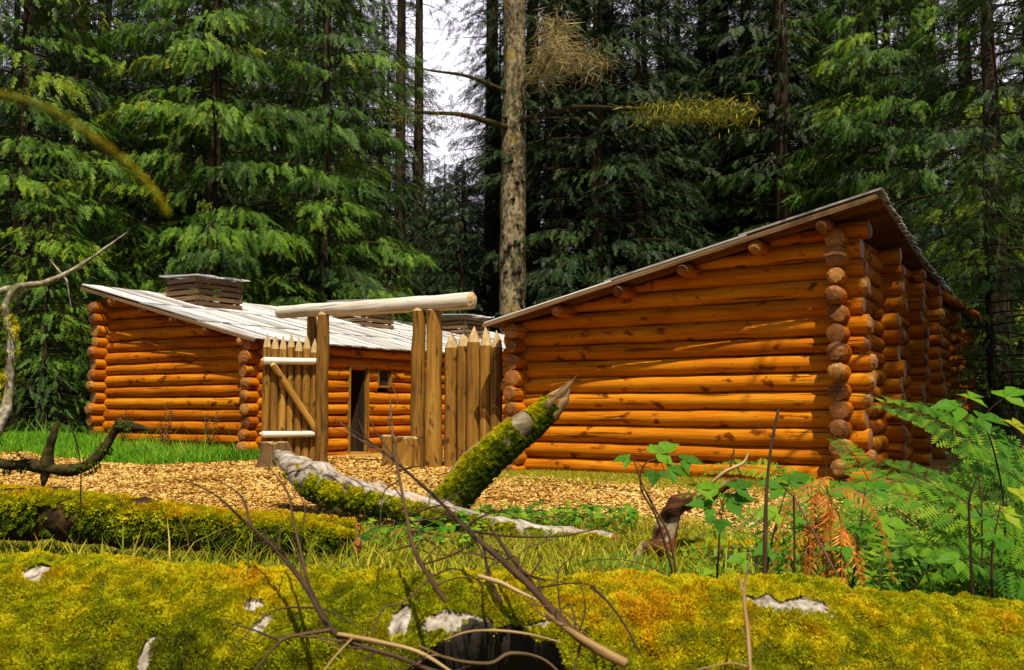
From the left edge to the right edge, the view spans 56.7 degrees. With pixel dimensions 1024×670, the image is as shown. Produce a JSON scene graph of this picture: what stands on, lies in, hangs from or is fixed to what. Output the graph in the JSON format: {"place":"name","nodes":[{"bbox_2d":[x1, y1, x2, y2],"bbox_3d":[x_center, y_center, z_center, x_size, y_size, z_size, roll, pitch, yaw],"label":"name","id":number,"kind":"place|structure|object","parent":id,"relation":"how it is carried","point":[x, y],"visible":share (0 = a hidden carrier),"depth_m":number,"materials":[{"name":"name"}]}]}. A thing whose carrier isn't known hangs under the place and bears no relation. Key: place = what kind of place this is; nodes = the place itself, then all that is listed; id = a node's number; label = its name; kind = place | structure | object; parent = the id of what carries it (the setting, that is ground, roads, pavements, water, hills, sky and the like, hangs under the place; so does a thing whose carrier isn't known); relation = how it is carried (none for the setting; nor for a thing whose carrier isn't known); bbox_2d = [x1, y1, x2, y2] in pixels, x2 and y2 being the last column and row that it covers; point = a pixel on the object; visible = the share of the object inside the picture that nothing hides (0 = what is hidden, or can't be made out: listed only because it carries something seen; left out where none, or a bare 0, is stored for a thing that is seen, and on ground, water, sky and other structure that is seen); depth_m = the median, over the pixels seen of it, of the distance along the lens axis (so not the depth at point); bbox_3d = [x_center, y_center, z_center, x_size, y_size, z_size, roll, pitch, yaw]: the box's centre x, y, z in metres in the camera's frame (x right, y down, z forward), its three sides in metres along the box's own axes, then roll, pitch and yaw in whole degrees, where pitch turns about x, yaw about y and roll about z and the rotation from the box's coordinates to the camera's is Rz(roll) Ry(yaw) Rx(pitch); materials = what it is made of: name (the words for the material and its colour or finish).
{"place":"outdoors","nodes":[
{"label":"outdoors","id":0,"kind":"place"},
{"bbox_2d":[0,232,126,443],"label":"lichen branch","id":1,"kind":"object","parent":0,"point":[10,353],"visible":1,"depth_m":3.20,"materials":[{"name":"grey plant"}]},
{"bbox_2d":[0,91,216,302],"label":"mossy branch","id":2,"kind":"object","parent":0,"point":[37,106],"visible":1,"depth_m":0.40,"materials":[{"name":"green plant"}]},
{"bbox_2d":[0,0,1022,309],"label":"sky","id":3,"kind":"structure","parent":0,"point":[442,46],"materials":[{"name":"white"}]},
{"bbox_2d":[0,429,1023,598],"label":"ground","id":4,"kind":"structure","parent":0,"point":[941,465],"depth_m":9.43,"materials":[{"name":"plant"}]},
{"bbox_2d":[0,0,96,426],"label":"spruce tree","id":5,"kind":"object","parent":4,"relation":"on","point":[32,409],"visible":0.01,"depth_m":46.66,"materials":[{"name":"green plant"}]},
{"bbox_2d":[0,165,103,432],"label":"hemlock tree","id":6,"kind":"object","parent":4,"relation":"on","point":[41,416],"visible":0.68,"depth_m":24.50,"materials":[{"name":"green plant"}]},
{"bbox_2d":[0,0,135,429],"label":"spruce tree","id":7,"kind":"object","parent":4,"relation":"on","point":[8,247],"visible":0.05,"depth_m":42.07,"materials":[{"name":"green plant"}]},
{"bbox_2d":[0,418,151,486],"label":"mossy branch","id":8,"kind":"object","parent":4,"relation":"on","point":[45,466],"visible":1,"depth_m":3.36,"materials":[{"name":"brown plant"}]},
{"bbox_2d":[3,12,165,401],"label":"spruce tree","id":9,"kind":"object","parent":4,"relation":"on","point":[114,187],"visible":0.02,"depth_m":41.52,"materials":[{"name":"green plant"}]},
{"bbox_2d":[0,0,177,433],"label":"spruce tree","id":10,"kind":"object","parent":4,"relation":"on","point":[63,391],"visible":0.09,"depth_m":36.17,"materials":[{"name":"green plant"}]},
{"bbox_2d":[0,0,186,378],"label":"spruce tree","id":11,"kind":"object","parent":4,"relation":"on","point":[150,215],"visible":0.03,"depth_m":42.01,"materials":[{"name":"green plant"}]},
{"bbox_2d":[0,0,199,432],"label":"hemlock tree","id":12,"kind":"object","parent":4,"relation":"on","point":[25,149],"visible":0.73,"depth_m":27.16,"materials":[{"name":"green plant"}]},
{"bbox_2d":[46,207,164,432],"bbox_3d":[-11.026,-0.162,27.644,3.895,7.214,3.867,1,-4,-8],"label":"hemlock tree","id":13,"kind":"object","parent":4,"relation":"on","point":[128,271],"visible":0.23,"depth_m":27.71,"materials":[{"name":"green plant"}]},
{"bbox_2d":[0,0,252,437],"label":"spruce tree","id":14,"kind":"object","parent":4,"relation":"on","point":[106,7],"visible":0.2,"depth_m":31.33,"materials":[{"name":"green plant"}]},
{"bbox_2d":[0,418,259,464],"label":"grass","id":15,"kind":"structure","parent":4,"relation":"on","point":[139,451],"depth_m":18.40,"materials":[{"name":"plant"}]},
{"bbox_2d":[86,0,257,292],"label":"spruce tree","id":16,"kind":"object","parent":4,"relation":"on","point":[175,83],"visible":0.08,"depth_m":40.58,"materials":[{"name":"green plant"}]},
{"bbox_2d":[111,0,241,290],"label":"spruce tree","id":17,"kind":"object","parent":4,"relation":"on","point":[162,69],"visible":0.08,"depth_m":44.86,"materials":[{"name":"green plant"}]},
{"bbox_2d":[0,483,361,556],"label":"mossy log","id":18,"kind":"object","parent":4,"relation":"on","point":[27,513],"visible":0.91,"depth_m":6.13,"materials":[{"name":"green plant"}]},
{"bbox_2d":[19,0,357,398],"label":"hemlock tree","id":19,"kind":"object","parent":4,"relation":"on","point":[212,59],"visible":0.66,"depth_m":29.00,"materials":[{"name":"green plant"}]},
{"bbox_2d":[165,0,348,305],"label":"spruce tree","id":20,"kind":"object","parent":4,"relation":"on","point":[262,75],"visible":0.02,"depth_m":40.67,"materials":[{"name":"green plant"}]},
{"bbox_2d":[255,441,291,468],"bbox_3d":[-4.016,2.067,16.111,0.640,0.500,0.675,0,-4,0],"label":"stump","id":21,"kind":"object","parent":4,"relation":"on","point":[267,449],"visible":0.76,"depth_m":15.88,"materials":[{"name":"brown wood"}]},
{"bbox_2d":[80,274,505,455],"bbox_3d":[-2.761,1.028,26.075,5.767,4.210,16.273,-3,-5,33],"label":"log cabin","id":22,"kind":"object","parent":4,"relation":"on","point":[189,361],"visible":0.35,"depth_m":20.36,"materials":[{"name":"brown wood"}]},
{"bbox_2d":[350,370,364,450],"bbox_3d":[-3.496,1.652,20.894,0.601,1.806,0.057,-3,-5,33],"label":"door","id":23,"kind":"structure","parent":22,"relation":"in","point":[357,376],"depth_m":20.80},
{"bbox_2d":[186,0,402,305],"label":"spruce tree","id":24,"kind":"object","parent":4,"relation":"on","point":[296,194],"visible":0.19,"depth_m":37.75,"materials":[{"name":"green plant"}]},
{"bbox_2d":[245,508,360,532],"bbox_3d":[-1.882,1.452,7.310,1.429,0.239,0.233,1,-4,-8],"label":"mossy log","id":25,"kind":"object","parent":4,"relation":"on","point":[350,523],"visible":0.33,"depth_m":7.35,"materials":[{"name":"green plant"}]},
{"bbox_2d":[232,0,391,299],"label":"spruce tree","id":26,"kind":"object","parent":4,"relation":"on","point":[313,15],"visible":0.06,"depth_m":47.04,"materials":[{"name":"green plant"}]},
{"bbox_2d":[203,0,450,324],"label":"hemlock tree","id":27,"kind":"object","parent":4,"relation":"on","point":[324,220],"visible":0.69,"depth_m":31.19,"materials":[{"name":"green plant"}]},
{"bbox_2d":[269,0,413,298],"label":"spruce tree","id":28,"kind":"object","parent":4,"relation":"on","point":[389,75],"visible":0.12,"depth_m":46.89,"materials":[{"name":"green plant"}]},
{"bbox_2d":[282,0,432,321],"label":"spruce tree","id":29,"kind":"object","parent":4,"relation":"on","point":[390,121],"visible":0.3,"depth_m":38.61,"materials":[{"name":"green plant"}]},
{"bbox_2d":[275,292,476,466],"bbox_3d":[-2.548,0.934,16.711,4.628,3.169,0.481,-3,-5,35],"label":"log gateway","id":30,"kind":"object","parent":4,"relation":"on","point":[426,410],"visible":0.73,"depth_m":15.96,"materials":[{"name":"brown wood"}]},
{"bbox_2d":[259,332,316,460],"bbox_3d":[-3.970,1.165,17.132,1.162,2.440,0.289,2,-5,-21],"label":"gate leaf","id":31,"kind":"object","parent":30,"relation":"attached to","point":[288,385],"visible":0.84,"depth_m":17.10,"materials":[{"name":"brown wood"}]},
{"bbox_2d":[332,19,450,281],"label":"spruce tree","id":32,"kind":"object","parent":4,"relation":"on","point":[433,143],"visible":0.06,"depth_m":56.12,"materials":[{"name":"green plant"}]},
{"bbox_2d":[365,234,419,319],"bbox_3d":[-4.727,0.064,35.882,4.383,8.176,4.414,0,-4,-1],"label":"hemlock tree","id":33,"kind":"object","parent":4,"relation":"on","point":[388,268],"visible":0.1,"depth_m":36.27,"materials":[{"name":"green plant"}]},
{"bbox_2d":[331,0,454,293],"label":"spruce tree","id":34,"kind":"object","parent":4,"relation":"on","point":[430,163],"visible":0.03,"depth_m":55.58,"materials":[{"name":"green plant"}]},
{"bbox_2d":[393,436,418,465],"bbox_3d":[-1.750,1.989,15.896,0.519,0.588,0.499,0,-4,0],"label":"stump","id":35,"kind":"object","parent":4,"relation":"on","point":[406,447],"visible":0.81,"depth_m":15.71,"materials":[{"name":"brown wood"}]},
{"bbox_2d":[366,0,447,320],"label":"spruce tree","id":36,"kind":"object","parent":4,"relation":"on","point":[401,19],"visible":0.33,"depth_m":40.70,"materials":[{"name":"green plant"}]},
{"bbox_2d":[383,192,435,319],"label":"spruce tree","id":37,"kind":"object","parent":4,"relation":"on","point":[412,238],"visible":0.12,"depth_m":43.46,"materials":[{"name":"green plant"}]},
{"bbox_2d":[380,181,440,320],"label":"spruce tree","id":38,"kind":"object","parent":4,"relation":"on","point":[407,192],"visible":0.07,"depth_m":44.72,"materials":[{"name":"green plant"}]},
{"bbox_2d":[364,0,458,295],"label":"spruce tree","id":39,"kind":"object","parent":4,"relation":"on","point":[418,169],"visible":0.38,"depth_m":46.77,"materials":[{"name":"green plant"}]},
{"bbox_2d":[406,153,482,328],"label":"spruce tree","id":40,"kind":"object","parent":4,"relation":"on","point":[443,258],"visible":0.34,"depth_m":42.27,"materials":[{"name":"green plant"}]},
{"bbox_2d":[271,450,620,544],"bbox_3d":[-0.859,1.346,7.946,3.943,0.653,0.444,-4,-6,39],"label":"fallen trunk","id":41,"kind":"object","parent":4,"relation":"on","point":[324,485],"visible":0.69,"depth_m":8.09,"materials":[{"name":"grey wood"}]},
{"bbox_2d":[425,165,483,320],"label":"spruce tree","id":42,"kind":"object","parent":4,"relation":"on","point":[465,220],"visible":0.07,"depth_m":50.30,"materials":[{"name":"green plant"}]},
{"bbox_2d":[422,152,498,331],"bbox_3d":[-1.994,-1.782,38.224,4.141,11.654,4.066,-1,-4,9],"label":"spruce tree","id":43,"kind":"object","parent":4,"relation":"on","point":[462,260],"visible":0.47,"depth_m":38.42,"materials":[{"name":"green plant"}]},
{"bbox_2d":[444,326,502,466],"bbox_3d":[-0.635,1.094,15.539,1.117,2.492,0.291,-3,-5,34],"label":"palisade","id":44,"kind":"object","parent":4,"relation":"on","point":[473,370],"visible":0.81,"depth_m":15.47,"materials":[{"name":"brown wood"}]},
{"bbox_2d":[444,0,544,332],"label":"spruce tree","id":45,"kind":"object","parent":4,"relation":"on","point":[491,235],"visible":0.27,"depth_m":41.27,"materials":[{"name":"brown plant"}]},
{"bbox_2d":[426,13,574,324],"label":"spruce tree","id":46,"kind":"object","parent":4,"relation":"on","point":[476,181],"visible":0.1,"depth_m":47.90,"materials":[{"name":"green plant"}]},
{"bbox_2d":[425,374,577,508],"bbox_3d":[-0.109,1.069,8.668,1.430,1.433,0.436,0,-4,0],"label":"leaning snag","id":47,"kind":"object","parent":4,"relation":"on","point":[476,469],"visible":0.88,"depth_m":8.52,"materials":[{"name":"green plant"}]},
{"bbox_2d":[0,451,1008,533],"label":"wood chips","id":48,"kind":"object","parent":4,"relation":"on","point":[160,476],"visible":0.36,"depth_m":11.73,"materials":[{"name":"wood"}]},
{"bbox_2d":[0,548,1023,669],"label":"mossy log","id":49,"kind":"object","parent":4,"relation":"on","point":[102,610],"visible":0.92,"depth_m":2.33,"materials":[{"name":"plant"}]},
{"bbox_2d":[189,462,469,669],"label":"dead branch","id":50,"kind":"object","parent":49,"relation":"on","point":[320,610],"visible":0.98,"depth_m":2.00,"materials":[{"name":"brown wood"}]},
{"bbox_2d":[324,632,450,669],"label":"dead twig","id":51,"kind":"object","parent":50,"relation":"on","point":[380,642],"visible":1,"depth_m":1.92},
{"bbox_2d":[418,645,557,669],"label":"dead twig","id":52,"kind":"object","parent":50,"relation":"on","point":[489,662],"visible":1,"depth_m":1.90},
{"bbox_2d":[364,386,487,637],"bbox_3d":[-0.222,0.394,2.381,0.288,0.550,0.733,1,-4,-10],"label":"dead branch","id":53,"kind":"object","parent":49,"relation":"on","point":[430,579],"visible":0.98,"depth_m":2.29,"materials":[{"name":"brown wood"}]},
{"bbox_2d":[330,419,625,669],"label":"dead branch","id":54,"kind":"object","parent":49,"relation":"on","point":[517,571],"visible":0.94,"depth_m":2.31,"materials":[{"name":"brown wood"}]},
{"bbox_2d":[544,612,628,667],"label":"peeled branch","id":55,"kind":"object","parent":54,"relation":"on","point":[605,653],"visible":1,"depth_m":1.95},
{"bbox_2d":[697,562,752,669],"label":"dead stick","id":56,"kind":"object","parent":49,"relation":"on","point":[748,637],"visible":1,"depth_m":1.98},
{"bbox_2d":[445,0,631,306],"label":"spruce tree","id":57,"kind":"object","parent":4,"relation":"on","point":[534,266],"visible":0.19,"depth_m":41.27,"materials":[{"name":"green plant"}]},
{"bbox_2d":[104,499,1001,598],"bbox_3d":[0.558,1.384,6.246,5.246,0.538,4.490,-3,-5,32],"label":"ground cover","id":58,"kind":"object","parent":4,"relation":"on","point":[632,512],"visible":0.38,"depth_m":7.26,"materials":[{"name":"green plant"}]},
{"bbox_2d":[366,0,764,334],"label":"spruce tree","id":59,"kind":"object","parent":4,"relation":"on","point":[513,185],"visible":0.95,"depth_m":35.45,"materials":[{"name":"brown plant"}]},
{"bbox_2d":[444,0,691,331],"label":"spruce tree","id":60,"kind":"object","parent":4,"relation":"on","point":[555,222],"visible":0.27,"depth_m":38.94,"materials":[{"name":"green plant"}]},
{"bbox_2d":[499,0,651,290],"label":"spruce tree","id":61,"kind":"object","parent":4,"relation":"on","point":[577,185],"visible":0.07,"depth_m":46.63,"materials":[{"name":"green plant"}]},
{"bbox_2d":[467,0,724,329],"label":"spruce tree","id":62,"kind":"object","parent":4,"relation":"on","point":[598,264],"visible":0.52,"depth_m":36.90,"materials":[{"name":"green plant"}]},
{"bbox_2d":[542,0,731,289],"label":"spruce tree","id":63,"kind":"object","parent":4,"relation":"on","point":[637,73],"visible":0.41,"depth_m":37.21,"materials":[{"name":"green plant"}]},
{"bbox_2d":[542,0,743,299],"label":"spruce tree","id":64,"kind":"object","parent":4,"relation":"on","point":[666,139],"visible":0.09,"depth_m":40.58,"materials":[{"name":"green plant"}]},
{"bbox_2d":[583,0,730,267],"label":"spruce tree","id":65,"kind":"object","parent":4,"relation":"on","point":[708,211],"visible":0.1,"depth_m":40.30,"materials":[{"name":"green plant"}]},
{"bbox_2d":[610,441,716,573],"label":"bramble","id":66,"kind":"object","parent":4,"relation":"on","point":[662,456],"visible":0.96,"depth_m":3.46,"materials":[{"name":"green plant"}]},
{"bbox_2d":[627,477,738,562],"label":"rotten branch","id":67,"kind":"object","parent":4,"relation":"on","point":[673,510],"visible":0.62,"depth_m":6.01,"materials":[{"name":"brown wood"}]},
{"bbox_2d":[628,0,774,255],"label":"spruce tree","id":68,"kind":"object","parent":4,"relation":"on","point":[715,196],"visible":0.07,"depth_m":43.48,"materials":[{"name":"green plant"}]},
{"bbox_2d":[571,548,863,586],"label":"fern","id":69,"kind":"object","parent":4,"relation":"on","point":[630,564],"visible":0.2,"depth_m":4.48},
{"bbox_2d":[684,475,757,577],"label":"bramble","id":70,"kind":"object","parent":4,"relation":"on","point":[740,486],"visible":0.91,"depth_m":3.95,"materials":[{"name":"green plant"}]},
{"bbox_2d":[646,0,812,246],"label":"spruce tree","id":71,"kind":"object","parent":4,"relation":"on","point":[717,49],"visible":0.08,"depth_m":43.64,"materials":[{"name":"green plant"}]},
{"bbox_2d":[482,187,985,484],"bbox_3d":[6.407,0.734,19.835,5.986,3.863,16.079,-3,-5,33],"label":"log cabin","id":72,"kind":"object","parent":4,"relation":"on","point":[817,328],"visible":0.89,"depth_m":13.44,"materials":[{"name":"brown wood"}]},
{"bbox_2d":[652,0,816,240],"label":"spruce tree","id":73,"kind":"object","parent":4,"relation":"on","point":[724,20],"visible":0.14,"depth_m":41.62,"materials":[{"name":"green plant"}]},
{"bbox_2d":[621,0,875,254],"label":"spruce tree","id":74,"kind":"object","parent":4,"relation":"on","point":[705,11],"visible":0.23,"depth_m":39.86,"materials":[{"name":"green plant"}]},
{"bbox_2d":[763,410,778,574],"bbox_3d":[0.837,0.553,3.067,0.068,0.622,0.015,0,-4,0],"label":"dead stick","id":75,"kind":"object","parent":4,"relation":"on","point":[765,529],"visible":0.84,"depth_m":3.06,"materials":[{"name":"brown wood"}]},
{"bbox_2d":[724,471,819,573],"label":"bramble","id":76,"kind":"object","parent":4,"relation":"on","point":[796,480],"visible":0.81,"depth_m":3.98,"materials":[{"name":"green plant"}]},
{"bbox_2d":[672,0,883,221],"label":"spruce tree","id":77,"kind":"object","parent":4,"relation":"on","point":[781,76],"visible":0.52,"depth_m":36.51,"materials":[{"name":"green plant"}]},
{"bbox_2d":[702,0,875,241],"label":"hemlock tree","id":78,"kind":"object","parent":4,"relation":"on","point":[761,189],"visible":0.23,"depth_m":38.26,"materials":[{"name":"green plant"}]},
{"bbox_2d":[625,536,984,577],"bbox_3d":[1.912,1.353,5.842,2.626,0.307,0.573,-2,-5,23],"label":"mossy log","id":79,"kind":"object","parent":4,"relation":"on","point":[749,541],"visible":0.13,"depth_m":5.88,"materials":[{"name":"plant"}]},
{"bbox_2d":[782,485,838,577],"bbox_3d":[1.037,0.731,3.263,0.040,0.414,0.239,3,-5,-31],"label":"dead stick","id":80,"kind":"object","parent":4,"relation":"on","point":[794,546],"visible":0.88,"depth_m":3.35,"materials":[{"name":"brown wood"}]},
{"bbox_2d":[677,466,947,586],"bbox_3d":[1.530,1.058,5.021,1.356,0.678,1.126,0,-4,0],"label":"fern","id":81,"kind":"object","parent":4,"relation":"on","point":[781,533],"visible":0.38,"depth_m":4.94,"materials":[{"name":"plant"}]},
{"bbox_2d":[713,0,934,265],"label":"spruce tree","id":82,"kind":"object","parent":4,"relation":"on","point":[768,150],"visible":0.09,"depth_m":39.95,"materials":[{"name":"green plant"}]},
{"bbox_2d":[771,457,893,587],"bbox_3d":[1.262,0.991,3.769,0.305,1.019,0.390,4,-6,-40],"label":"dead fern","id":83,"kind":"object","parent":4,"relation":"on","point":[824,517],"visible":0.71,"depth_m":3.80,"materials":[{"name":"brown plant"}]},
{"bbox_2d":[671,507,1015,594],"bbox_3d":[1.597,1.118,4.226,1.437,0.580,1.486,-4,-6,41],"label":"fern","id":84,"kind":"object","parent":4,"relation":"on","point":[891,588],"visible":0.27,"depth_m":4.32,"materials":[{"name":"plant"}]},
{"bbox_2d":[702,438,1015,592],"bbox_3d":[2.075,1.012,5.404,1.938,0.819,1.306,0,-4,0],"label":"fern","id":85,"kind":"object","parent":4,"relation":"on","point":[873,475],"visible":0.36,"depth_m":5.42,"materials":[{"name":"plant"}]},
{"bbox_2d":[821,480,911,587],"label":"bramble","id":86,"kind":"object","parent":4,"relation":"on","point":[892,523],"visible":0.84,"depth_m":3.87,"materials":[{"name":"green plant"}]},
{"bbox_2d":[794,0,959,222],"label":"spruce tree","id":87,"kind":"object","parent":4,"relation":"on","point":[867,42],"visible":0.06,"depth_m":42.49,"materials":[{"name":"green plant"}]},
{"bbox_2d":[797,0,958,220],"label":"spruce tree","id":88,"kind":"object","parent":4,"relation":"on","point":[870,42],"visible":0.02,"depth_m":47.12,"materials":[{"name":"green plant"}]},
{"bbox_2d":[777,505,1021,596],"bbox_3d":[1.948,1.108,4.409,1.445,0.510,1.233,-2,-5,20],"label":"fern","id":89,"kind":"object","parent":4,"relation":"on","point":[961,587],"visible":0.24,"depth_m":4.58,"materials":[{"name":"plant"}]},
{"bbox_2d":[778,0,1023,393],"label":"hemlock tree","id":90,"kind":"object","parent":4,"relation":"on","point":[885,70],"visible":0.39,"depth_m":33.33,"materials":[{"name":"green plant"}]},
{"bbox_2d":[797,464,1020,597],"bbox_3d":[2.345,1.060,5.074,1.717,0.682,1.264,0,-4,0],"label":"fern","id":91,"kind":"object","parent":4,"relation":"on","point":[923,524],"visible":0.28,"depth_m":5.07,"materials":[{"name":"plant"}]},
{"bbox_2d":[855,0,997,278],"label":"spruce tree","id":92,"kind":"object","parent":4,"relation":"on","point":[934,27],"visible":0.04,"depth_m":42.48,"materials":[{"name":"green plant"}]},
{"bbox_2d":[839,459,1023,601],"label":"fern","id":93,"kind":"object","parent":4,"relation":"on","point":[1010,577],"visible":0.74,"depth_m":4.08,"materials":[{"name":"plant"}]},
{"bbox_2d":[849,0,1023,447],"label":"spruce tree","id":94,"kind":"object","parent":4,"relation":"on","point":[989,99],"visible":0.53,"depth_m":24.48,"materials":[{"name":"green plant"}]},
{"bbox_2d":[865,0,1023,431],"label":"spruce tree","id":95,"kind":"object","parent":4,"relation":"on","point":[964,76],"visible":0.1,"depth_m":40.19,"materials":[{"name":"green plant"}]},
{"bbox_2d":[871,395,1023,524],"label":"fern","id":96,"kind":"object","parent":4,"relation":"on","point":[983,457],"visible":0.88,"depth_m":4.82,"materials":[{"name":"plant"}]},
{"bbox_2d":[902,0,1023,412],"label":"hemlock tree","id":97,"kind":"object","parent":4,"relation":"on","point":[937,213],"visible":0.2,"depth_m":31.05,"materials":[{"name":"green plant"}]},
{"bbox_2d":[925,130,1023,453],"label":"hemlock tree","id":98,"kind":"object","parent":4,"relation":"on","point":[991,373],"visible":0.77,"depth_m":21.09,"materials":[{"name":"green plant"}]},
{"bbox_2d":[930,386,1023,598],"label":"bramble","id":99,"kind":"object","parent":4,"relation":"on","point":[987,418],"visible":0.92,"depth_m":4.16,"materials":[{"name":"green plant"}]},
{"bbox_2d":[934,486,1023,598],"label":"bramble","id":100,"kind":"object","parent":4,"relation":"on","point":[1012,514],"visible":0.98,"depth_m":3.54,"materials":[{"name":"green plant"}]},
{"bbox_2d":[943,1,1023,374],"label":"spruce tree","id":101,"kind":"object","parent":4,"relation":"on","point":[1002,59],"visible":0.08,"depth_m":38.84,"materials":[{"name":"green plant"}]},
{"bbox_2d":[954,0,1023,50],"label":"hemlock tree","id":102,"kind":"object","parent":4,"relation":"on","point":[999,16],"visible":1,"depth_m":16.57,"materials":[{"name":"green plant"}]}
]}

